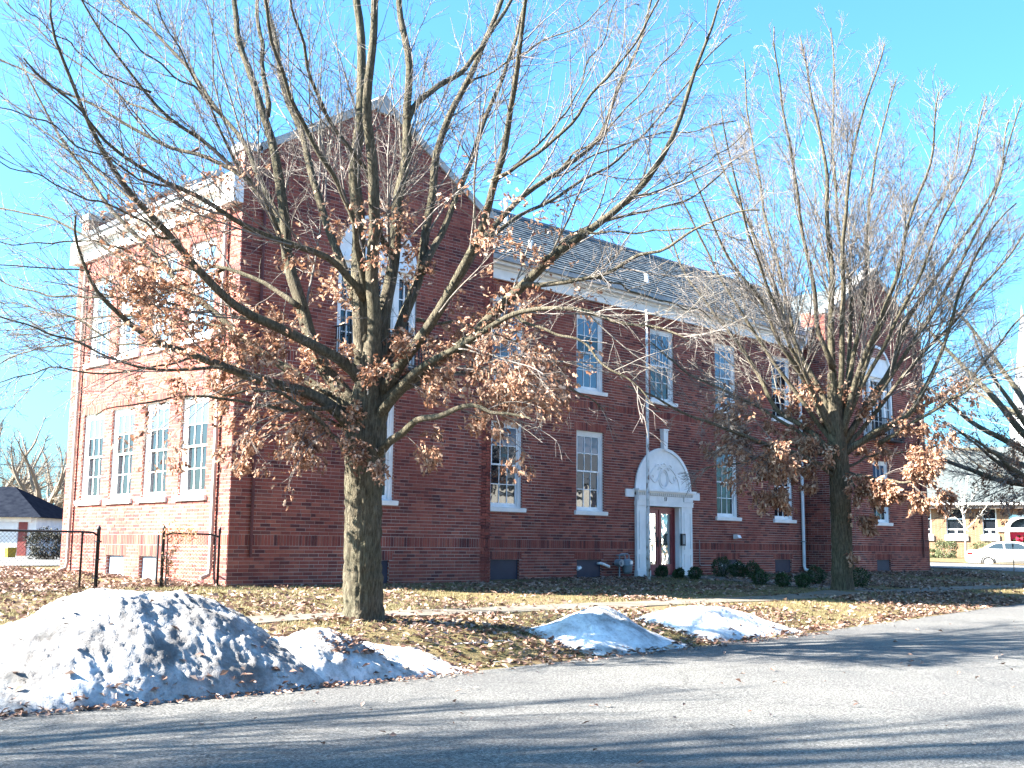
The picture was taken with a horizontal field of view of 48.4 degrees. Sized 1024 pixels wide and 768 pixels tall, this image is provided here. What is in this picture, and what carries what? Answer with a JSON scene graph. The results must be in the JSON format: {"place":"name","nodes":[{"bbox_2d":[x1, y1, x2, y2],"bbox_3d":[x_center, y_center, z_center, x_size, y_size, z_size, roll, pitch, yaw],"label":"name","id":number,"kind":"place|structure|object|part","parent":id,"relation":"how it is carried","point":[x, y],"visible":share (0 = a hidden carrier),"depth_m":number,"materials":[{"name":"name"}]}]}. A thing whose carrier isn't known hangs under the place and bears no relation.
{"place":"outdoors","nodes":[
{"label":"outdoors","id":0,"kind":"place"},
{"bbox_2d":[0,556,59,565],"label":"parking lot","id":1,"kind":"structure","parent":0,"point":[21,561],"depth_m":41.12,"materials":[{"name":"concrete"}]},
{"bbox_2d":[4,547,16,556],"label":"yellow bin","id":2,"kind":"object","parent":1,"relation":"on","point":[12,550],"visible":0.79,"depth_m":51.88,"materials":[{"name":"plastic"}]},
{"bbox_2d":[1,464,65,466],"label":"power line","id":3,"kind":"object","parent":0,"point":[33,466],"visible":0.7,"depth_m":63.96,"materials":[{"name":"black metal"}]},
{"bbox_2d":[0,604,1023,767],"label":"road","id":4,"kind":"structure","parent":0,"point":[527,716],"depth_m":10.96,"materials":[{"name":"grey asphalt"}]},
{"bbox_2d":[0,621,1015,763],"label":"fallen leaves","id":5,"kind":"object","parent":4,"relation":"on","point":[22,711],"visible":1,"depth_m":13.08,"materials":[{"name":"brown plant"}]},
{"bbox_2d":[0,562,1023,670],"bbox_3d":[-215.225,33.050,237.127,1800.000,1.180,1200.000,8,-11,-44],"label":"ground","id":6,"kind":"structure","parent":0,"point":[437,653],"depth_m":23.02,"materials":[{"name":"brown plant"}]},
{"bbox_2d":[0,487,62,555],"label":"garage","id":7,"kind":"structure","parent":6,"relation":"on","point":[20,509],"depth_m":60.86,"materials":[{"name":"white"}]},
{"bbox_2d":[0,543,16,549],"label":"door panel","id":8,"kind":"structure","parent":7,"relation":"in","point":[2,546],"depth_m":60.04,"materials":[{"name":"white"}]},
{"bbox_2d":[0,536,16,542],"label":"door panel","id":9,"kind":"structure","parent":7,"relation":"in","point":[4,538],"depth_m":60.08,"materials":[{"name":"white"}]},
{"bbox_2d":[0,532,17,535],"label":"door panel","id":10,"kind":"structure","parent":7,"relation":"in","point":[1,533],"depth_m":60.12,"materials":[{"name":"white"}]},
{"bbox_2d":[0,522,17,528],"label":"door panel","id":11,"kind":"structure","parent":7,"relation":"in","point":[3,525],"depth_m":60.18,"materials":[{"name":"white"}]},
{"bbox_2d":[0,415,64,496],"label":"bare tree","id":12,"kind":"object","parent":6,"relation":"on","point":[10,481],"visible":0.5,"depth_m":89.14,"materials":[{"name":"brown plant"}]},
{"bbox_2d":[2,431,62,507],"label":"bare tree","id":13,"kind":"object","parent":6,"relation":"on","point":[37,458],"visible":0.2,"depth_m":96.39,"materials":[{"name":"brown plant"}]},
{"bbox_2d":[0,428,65,506],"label":"bare tree","id":14,"kind":"object","parent":6,"relation":"on","point":[54,496],"visible":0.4,"depth_m":81.47,"materials":[{"name":"brown plant"}]},
{"bbox_2d":[0,440,66,506],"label":"bare tree","id":15,"kind":"object","parent":6,"relation":"on","point":[62,459],"visible":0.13,"depth_m":100.87,"materials":[{"name":"brown plant"}]},
{"bbox_2d":[23,526,61,558],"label":"clipped hedge","id":16,"kind":"object","parent":6,"relation":"on","point":[32,539],"visible":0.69,"depth_m":46.80,"materials":[{"name":"green plant"}]},
{"bbox_2d":[0,525,101,587],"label":"chain link fence","id":17,"kind":"object","parent":6,"relation":"on","point":[97,551],"visible":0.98,"depth_m":21.72,"materials":[{"name":"black metal"}]},
{"bbox_2d":[0,565,223,590],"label":"fallen leaves","id":18,"kind":"object","parent":6,"relation":"on","point":[13,571],"visible":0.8,"depth_m":25.20,"materials":[{"name":"brown plant"}]},
{"bbox_2d":[0,588,331,716],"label":"snow pile","id":19,"kind":"object","parent":6,"relation":"on","point":[142,638],"visible":0.92,"depth_m":12.19,"materials":[{"name":"white snow"}]},
{"bbox_2d":[7,582,303,702],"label":"fallen leaves","id":20,"kind":"object","parent":19,"relation":"on","point":[19,687],"visible":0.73,"depth_m":12.27,"materials":[{"name":"brown plant"}]},
{"bbox_2d":[1,666,340,714],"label":"fallen leaves","id":21,"kind":"object","parent":6,"relation":"on","point":[224,672],"visible":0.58,"depth_m":11.89,"materials":[{"name":"brown plant"}]},
{"bbox_2d":[159,525,220,587],"bbox_3d":[-6.640,3.701,23.510,1.349,1.550,0.083,8,-11,-44],"label":"chain link fence","id":22,"kind":"object","parent":6,"relation":"on","point":[163,551],"visible":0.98,"depth_m":23.52,"materials":[{"name":"black metal"}]},
{"bbox_2d":[155,534,159,585],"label":"fence gate","id":23,"kind":"structure","parent":22,"relation":"attached to","point":[157,556],"depth_m":23.08,"materials":[{"name":"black metal"}]},
{"bbox_2d":[158,519,197,586],"bbox_3d":[-6.824,3.470,23.342,0.850,1.366,0.351,8,-11,-44],"label":"dry vine","id":24,"kind":"object","parent":22,"relation":"attached to","point":[168,560],"visible":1,"depth_m":23.23,"materials":[{"name":"brown plant"}]},
{"bbox_2d":[272,627,471,684],"bbox_3d":[-2.048,3.445,14.324,3.388,0.771,1.736,8,-11,-44],"label":"snow pile","id":25,"kind":"object","parent":6,"relation":"on","point":[308,647],"visible":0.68,"depth_m":13.82,"materials":[{"name":"white snow"}]},
{"bbox_2d":[316,630,384,654],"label":"fallen leaves","id":26,"kind":"object","parent":25,"relation":"on","point":[357,640],"visible":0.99,"depth_m":13.96,"materials":[{"name":"brown plant"}]},
{"bbox_2d":[300,659,476,679],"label":"fallen leaves","id":27,"kind":"object","parent":6,"relation":"on","point":[406,667],"visible":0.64,"depth_m":14.07,"materials":[{"name":"brown plant"}]},
{"bbox_2d":[0,0,797,621],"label":"oak tree","id":28,"kind":"object","parent":6,"relation":"on","point":[378,366],"visible":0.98,"depth_m":17.04,"materials":[{"name":"brown plant"}]},
{"bbox_2d":[57,95,929,586],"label":"school building","id":29,"kind":"structure","parent":6,"relation":"on","point":[467,511],"depth_m":29.86,"materials":[{"name":"brick"}]},
{"bbox_2d":[74,412,104,505],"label":"window","id":30,"kind":"structure","parent":29,"relation":"in","point":[92,465],"depth_m":29.60,"materials":[{"name":"white paint"}]},
{"bbox_2d":[83,276,112,368],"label":"window","id":31,"kind":"structure","parent":29,"relation":"in","point":[104,348],"depth_m":30.10,"materials":[{"name":"white glass"}]},
{"bbox_2d":[103,407,134,503],"bbox_3d":[-9.628,1.780,28.210,0.290,2.370,1.420,8,-11,-44],"label":"window","id":32,"kind":"structure","parent":29,"relation":"in","point":[122,461],"depth_m":28.41,"materials":[{"name":"white paint"}]},
{"bbox_2d":[111,266,142,361],"bbox_3d":[-9.592,-1.798,28.724,0.290,2.400,1.420,8,-11,-44],"label":"window","id":33,"kind":"structure","parent":29,"relation":"in","point":[126,347],"depth_m":28.95,"materials":[{"name":"white glass"}]},
{"bbox_2d":[135,401,169,502],"bbox_3d":[-8.400,1.613,26.960,0.290,2.370,1.420,8,-11,-44],"label":"window","id":34,"kind":"structure","parent":29,"relation":"in","point":[154,486],"depth_m":27.12,"materials":[{"name":"white paint"}]},
{"bbox_2d":[144,251,177,354],"bbox_3d":[-8.365,-1.965,27.473,0.290,2.400,1.420,8,-11,-44],"label":"window","id":35,"kind":"structure","parent":29,"relation":"in","point":[161,275],"depth_m":27.59,"materials":[{"name":"white glass"}]},
{"bbox_2d":[172,394,208,500],"bbox_3d":[-7.142,1.441,25.677,0.290,2.370,1.420,8,-11,-44],"label":"window","id":36,"kind":"structure","parent":29,"relation":"in","point":[192,484],"depth_m":25.81,"materials":[{"name":"white paint"}]},
{"bbox_2d":[180,237,216,344],"bbox_3d":[-7.106,-2.137,26.191,0.290,2.400,1.420,8,-11,-44],"label":"window","id":37,"kind":"structure","parent":29,"relation":"in","point":[199,246],"depth_m":26.34,"materials":[{"name":"white glass"}]},
{"bbox_2d":[336,216,416,367],"bbox_3d":[-3.299,-2.279,27.701,2.380,3.686,0.240,8,-11,-44],"label":"arched window","id":38,"kind":"structure","parent":29,"relation":"in","point":[399,297],"depth_m":27.89,"materials":[{"name":"white glass"}]},
{"bbox_2d":[382,406,398,505],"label":"window","id":39,"kind":"structure","parent":29,"relation":"in","point":[387,488],"depth_m":27.47,"materials":[{"name":"white paint"}]},
{"bbox_2d":[492,294,521,379],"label":"window","id":40,"kind":"structure","parent":29,"relation":"in","point":[501,354],"depth_m":32.11,"materials":[{"name":"white glass"}]},
{"bbox_2d":[490,420,526,512],"bbox_3d":[-0.190,2.288,31.514,1.420,2.490,0.290,8,-11,-44],"label":"window","id":41,"kind":"structure","parent":29,"relation":"in","point":[505,495],"depth_m":31.59,"materials":[{"name":"white paint"}]},
{"bbox_2d":[574,430,607,515],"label":"window","id":42,"kind":"structure","parent":29,"relation":"in","point":[589,448],"depth_m":34.00,"materials":[{"name":"white glass"}]},
{"bbox_2d":[574,312,607,396],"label":"window","id":43,"kind":"structure","parent":29,"relation":"in","point":[591,384],"depth_m":34.52,"materials":[{"name":"white glass"}]},
{"bbox_2d":[650,507,674,574],"bbox_3d":[4.674,4.979,36.052,1.560,2.130,0.152,8,-11,-44],"label":"double door","id":44,"kind":"structure","parent":29,"relation":"in","point":[662,520],"depth_m":36.24,"materials":[{"name":"red paint"}]},
{"bbox_2d":[650,328,677,406],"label":"window","id":45,"kind":"structure","parent":29,"relation":"in","point":[663,334],"depth_m":36.93,"materials":[{"name":"white glass"}]},
{"bbox_2d":[680,534,685,545],"bbox_3d":[5.475,4.983,36.411,0.200,0.380,0.081,8,-11,-44],"label":"mailbox","id":46,"kind":"object","parent":29,"relation":"attached to","point":[682,539],"visible":1,"depth_m":36.36,"materials":[{"name":"black metal"}]},
{"bbox_2d":[714,343,738,414],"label":"window","id":47,"kind":"structure","parent":29,"relation":"in","point":[718,359],"depth_m":39.37,"materials":[{"name":"glass"}]},
{"bbox_2d":[715,446,741,520],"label":"window","id":48,"kind":"structure","parent":29,"relation":"in","point":[726,511],"depth_m":38.73,"materials":[{"name":"white glass"}]},
{"bbox_2d":[733,534,741,538],"bbox_3d":[7.623,5.174,38.531,0.180,0.160,0.255,8,-11,-44],"label":"wall lamp","id":49,"kind":"object","parent":29,"relation":"attached to","point":[735,536],"visible":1,"depth_m":38.48,"materials":[{"name":"white plastic"}]},
{"bbox_2d":[771,355,792,424],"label":"window","id":50,"kind":"structure","parent":29,"relation":"in","point":[782,382],"depth_m":41.74,"materials":[{"name":"white paint"}]},
{"bbox_2d":[773,468,796,522],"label":"window","id":51,"kind":"structure","parent":29,"relation":"in","point":[779,518],"depth_m":41.06,"materials":[{"name":"white paint"}]},
{"bbox_2d":[863,345,892,434],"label":"arched window","id":52,"kind":"structure","parent":29,"relation":"in","point":[881,367],"depth_m":44.79,"materials":[{"name":"white paint"}]},
{"bbox_2d":[873,461,892,525],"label":"window","id":53,"kind":"structure","parent":29,"relation":"in","point":[884,521],"depth_m":44.19,"materials":[{"name":"white paint"}]},
{"bbox_2d":[454,639,545,661],"bbox_3d":[-0.156,3.842,16.433,1.092,0.222,0.868,8,-11,-44],"label":"snow pile","id":54,"kind":"object","parent":6,"relation":"on","point":[484,642],"visible":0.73,"depth_m":16.68,"materials":[{"name":"white snow"}]},
{"bbox_2d":[0,569,1023,709],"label":"fallen leaves","id":55,"kind":"object","parent":6,"relation":"on","point":[536,584],"visible":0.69,"depth_m":22.50,"materials":[{"name":"brown plant"}]},
{"bbox_2d":[525,606,686,654],"bbox_3d":[1.015,3.865,17.736,4.172,0.735,2.072,8,-11,-44],"label":"snow pile","id":56,"kind":"object","parent":6,"relation":"on","point":[605,629],"visible":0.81,"depth_m":17.78,"materials":[{"name":"white snow"}]},
{"bbox_2d":[524,642,703,665],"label":"fallen leaves","id":57,"kind":"object","parent":6,"relation":"on","point":[614,653],"visible":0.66,"depth_m":17.06,"materials":[{"name":"brown plant"}]},
{"bbox_2d":[614,553,632,577],"bbox_3d":[3.320,5.499,34.114,0.645,0.842,0.440,8,-11,-44],"label":"gas meter","id":58,"kind":"object","parent":6,"relation":"on","point":[625,564],"visible":0.98,"depth_m":34.06,"materials":[{"name":"grey metal"}]},
{"bbox_2d":[645,309,652,579],"bbox_3d":[3.929,1.792,32.840,0.140,8.053,0.157,8,-11,-44],"label":"flagpole","id":59,"kind":"object","parent":6,"relation":"on","point":[648,539],"visible":0.8,"depth_m":32.66,"materials":[{"name":"white metal"}]},
{"bbox_2d":[654,565,668,576],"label":"round shrub","id":60,"kind":"object","parent":6,"relation":"on","point":[663,569],"visible":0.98,"depth_m":34.34,"materials":[{"name":"green plant"}]},
{"bbox_2d":[672,567,685,577],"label":"round shrub","id":61,"kind":"object","parent":6,"relation":"on","point":[680,572],"visible":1,"depth_m":33.88,"materials":[{"name":"green plant"}]},
{"bbox_2d":[687,566,702,579],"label":"round shrub","id":62,"kind":"object","parent":6,"relation":"on","point":[693,575],"visible":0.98,"depth_m":33.48,"materials":[{"name":"green plant"}]},
{"bbox_2d":[635,605,800,640],"bbox_3d":[3.660,4.277,20.514,4.480,0.565,2.128,8,-11,-44],"label":"snow pile","id":63,"kind":"object","parent":6,"relation":"on","point":[712,622],"visible":0.84,"depth_m":19.94,"materials":[{"name":"white snow"}]},
{"bbox_2d":[710,555,733,576],"bbox_3d":[6.552,5.726,35.645,0.677,0.741,0.795,8,-11,-44],"label":"round shrub","id":64,"kind":"object","parent":6,"relation":"on","point":[722,572],"visible":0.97,"depth_m":35.58,"materials":[{"name":"green plant"}]},
{"bbox_2d":[729,560,745,576],"bbox_3d":[6.997,5.742,35.188,0.561,0.627,0.572,8,-11,-44],"label":"round shrub","id":65,"kind":"object","parent":6,"relation":"on","point":[735,567],"visible":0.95,"depth_m":35.10,"materials":[{"name":"green plant"}]},
{"bbox_2d":[744,560,759,578],"bbox_3d":[7.341,5.693,34.808,0.533,0.651,0.582,-2,-9,20],"label":"round shrub","id":66,"kind":"object","parent":6,"relation":"on","point":[748,572],"visible":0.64,"depth_m":34.72,"materials":[{"name":"green plant"}]},
{"bbox_2d":[751,568,769,584],"bbox_3d":[6.960,5.418,31.930,0.538,0.558,0.549,-3,-9,21],"label":"round shrub","id":67,"kind":"object","parent":6,"relation":"on","point":[757,574],"visible":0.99,"depth_m":31.89,"materials":[{"name":"green plant"}]},
{"bbox_2d":[688,623,832,643],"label":"fallen leaves","id":68,"kind":"object","parent":6,"relation":"on","point":[758,627],"visible":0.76,"depth_m":20.01,"materials":[{"name":"brown plant"}]},
{"bbox_2d":[774,572,791,586],"bbox_3d":[7.471,5.410,31.402,0.491,0.469,0.477,-1,-8,12],"label":"round shrub","id":69,"kind":"object","parent":6,"relation":"on","point":[786,578],"visible":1,"depth_m":31.33,"materials":[{"name":"green plant"}]},
{"bbox_2d":[794,573,811,587],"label":"round shrub","id":70,"kind":"object","parent":6,"relation":"on","point":[801,582],"visible":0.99,"depth_m":30.87,"materials":[{"name":"green plant"}]},
{"bbox_2d":[603,5,1023,590],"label":"oak tree","id":71,"kind":"object","parent":6,"relation":"on","point":[835,407],"visible":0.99,"depth_m":29.42,"materials":[{"name":"brown plant"}]},
{"bbox_2d":[806,564,827,583],"bbox_3d":[8.885,5.587,33.262,0.661,0.642,0.613,8,-11,-44],"label":"round shrub","id":72,"kind":"object","parent":6,"relation":"on","point":[819,577],"visible":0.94,"depth_m":33.16,"materials":[{"name":"green plant"}]},
{"bbox_2d":[853,565,870,587],"bbox_3d":[9.801,5.488,32.331,0.708,0.723,0.638,2,-8,-7],"label":"round shrub","id":73,"kind":"object","parent":6,"relation":"on","point":[860,579],"visible":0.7,"depth_m":32.18,"materials":[{"name":"green plant"}]},
{"bbox_2d":[898,274,1023,532],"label":"oak tree","id":74,"kind":"object","parent":6,"relation":"on","point":[1002,462],"visible":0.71,"depth_m":47.39,"materials":[{"name":"brown plant"}]},
{"bbox_2d":[1012,544,1014,574],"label":"marker stake","id":75,"kind":"object","parent":6,"relation":"on","point":[1013,558],"visible":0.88,"depth_m":44.14,"materials":[{"name":"white"}]},
{"bbox_2d":[0,0,1023,519],"label":"sky","id":76,"kind":"structure","parent":0,"point":[976,46],"materials":[{"name":"blue"}]},
{"bbox_2d":[246,583,1023,624],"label":"sidewalk","id":77,"kind":"structure","parent":0,"point":[404,613],"depth_m":23.09,"materials":[{"name":"concrete"}]},
{"bbox_2d":[670,576,878,589],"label":"path","id":78,"kind":"structure","parent":0,"point":[721,578],"depth_m":32.74,"materials":[{"name":"concrete"}]},
{"bbox_2d":[930,562,1023,571],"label":"cross street","id":79,"kind":"structure","parent":0,"point":[1018,568],"depth_m":54.57,"materials":[{"name":"grey asphalt"}]},
{"bbox_2d":[965,542,1023,563],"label":"parked car","id":80,"kind":"object","parent":79,"relation":"on","point":[999,552],"visible":0.79,"depth_m":62.01,"materials":[{"name":"white paint"}]},
{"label":"side window","id":81,"kind":"part","parent":80,"relation":"part of","materials":[{"name":"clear glass"}]},
{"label":"side window","id":82,"kind":"part","parent":80,"relation":"part of","materials":[{"name":"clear glass"}]},
{"bbox_2d":[930,557,1023,564],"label":"church lawn","id":83,"kind":"structure","parent":0,"point":[959,559],"depth_m":67.13,"materials":[{"name":"plant"}]},
{"bbox_2d":[930,548,941,557],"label":"clipped shrub","id":84,"kind":"object","parent":83,"relation":"on","point":[932,550],"visible":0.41,"depth_m":74.55,"materials":[{"name":"green plant"}]},
{"bbox_2d":[933,538,957,557],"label":"clipped shrub","id":85,"kind":"object","parent":83,"relation":"on","point":[951,544],"visible":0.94,"depth_m":73.88,"materials":[{"name":"green plant"}]},
{"bbox_2d":[949,476,983,552],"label":"young tree","id":86,"kind":"object","parent":83,"relation":"on","point":[965,530],"visible":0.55,"depth_m":70.30,"materials":[{"name":"grey plant"}]},
{"bbox_2d":[926,306,1023,556],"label":"church building","id":87,"kind":"structure","parent":83,"relation":"on","point":[991,529],"depth_m":77.79,"materials":[{"name":"brick"}]},
{"bbox_2d":[928,509,933,539],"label":"window","id":88,"kind":"structure","parent":87,"relation":"in","point":[931,537],"depth_m":78.26,"materials":[{"name":"white paint"}]},
{"bbox_2d":[945,509,967,540],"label":"window","id":89,"kind":"structure","parent":87,"relation":"in","point":[954,534],"depth_m":77.73,"materials":[{"name":"white paint"}]},
{"bbox_2d":[981,509,999,540],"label":"window","id":90,"kind":"structure","parent":87,"relation":"in","point":[989,525],"depth_m":76.97,"materials":[{"name":"white paint"}]},
{"bbox_2d":[1010,532,1023,541],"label":"door","id":91,"kind":"structure","parent":87,"relation":"in","point":[1013,535],"depth_m":76.47,"materials":[{"name":"red"}]},
{"bbox_2d":[1012,535,1023,542],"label":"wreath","id":92,"kind":"object","parent":87,"relation":"attached to","point":[1017,538],"visible":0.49,"depth_m":76.24,"materials":[{"name":"red plant"}]},
{"bbox_2d":[971,541,993,549],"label":"clipped shrub","id":93,"kind":"object","parent":83,"relation":"on","point":[980,544],"visible":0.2,"depth_m":74.55,"materials":[{"name":"green plant"}]}
]}

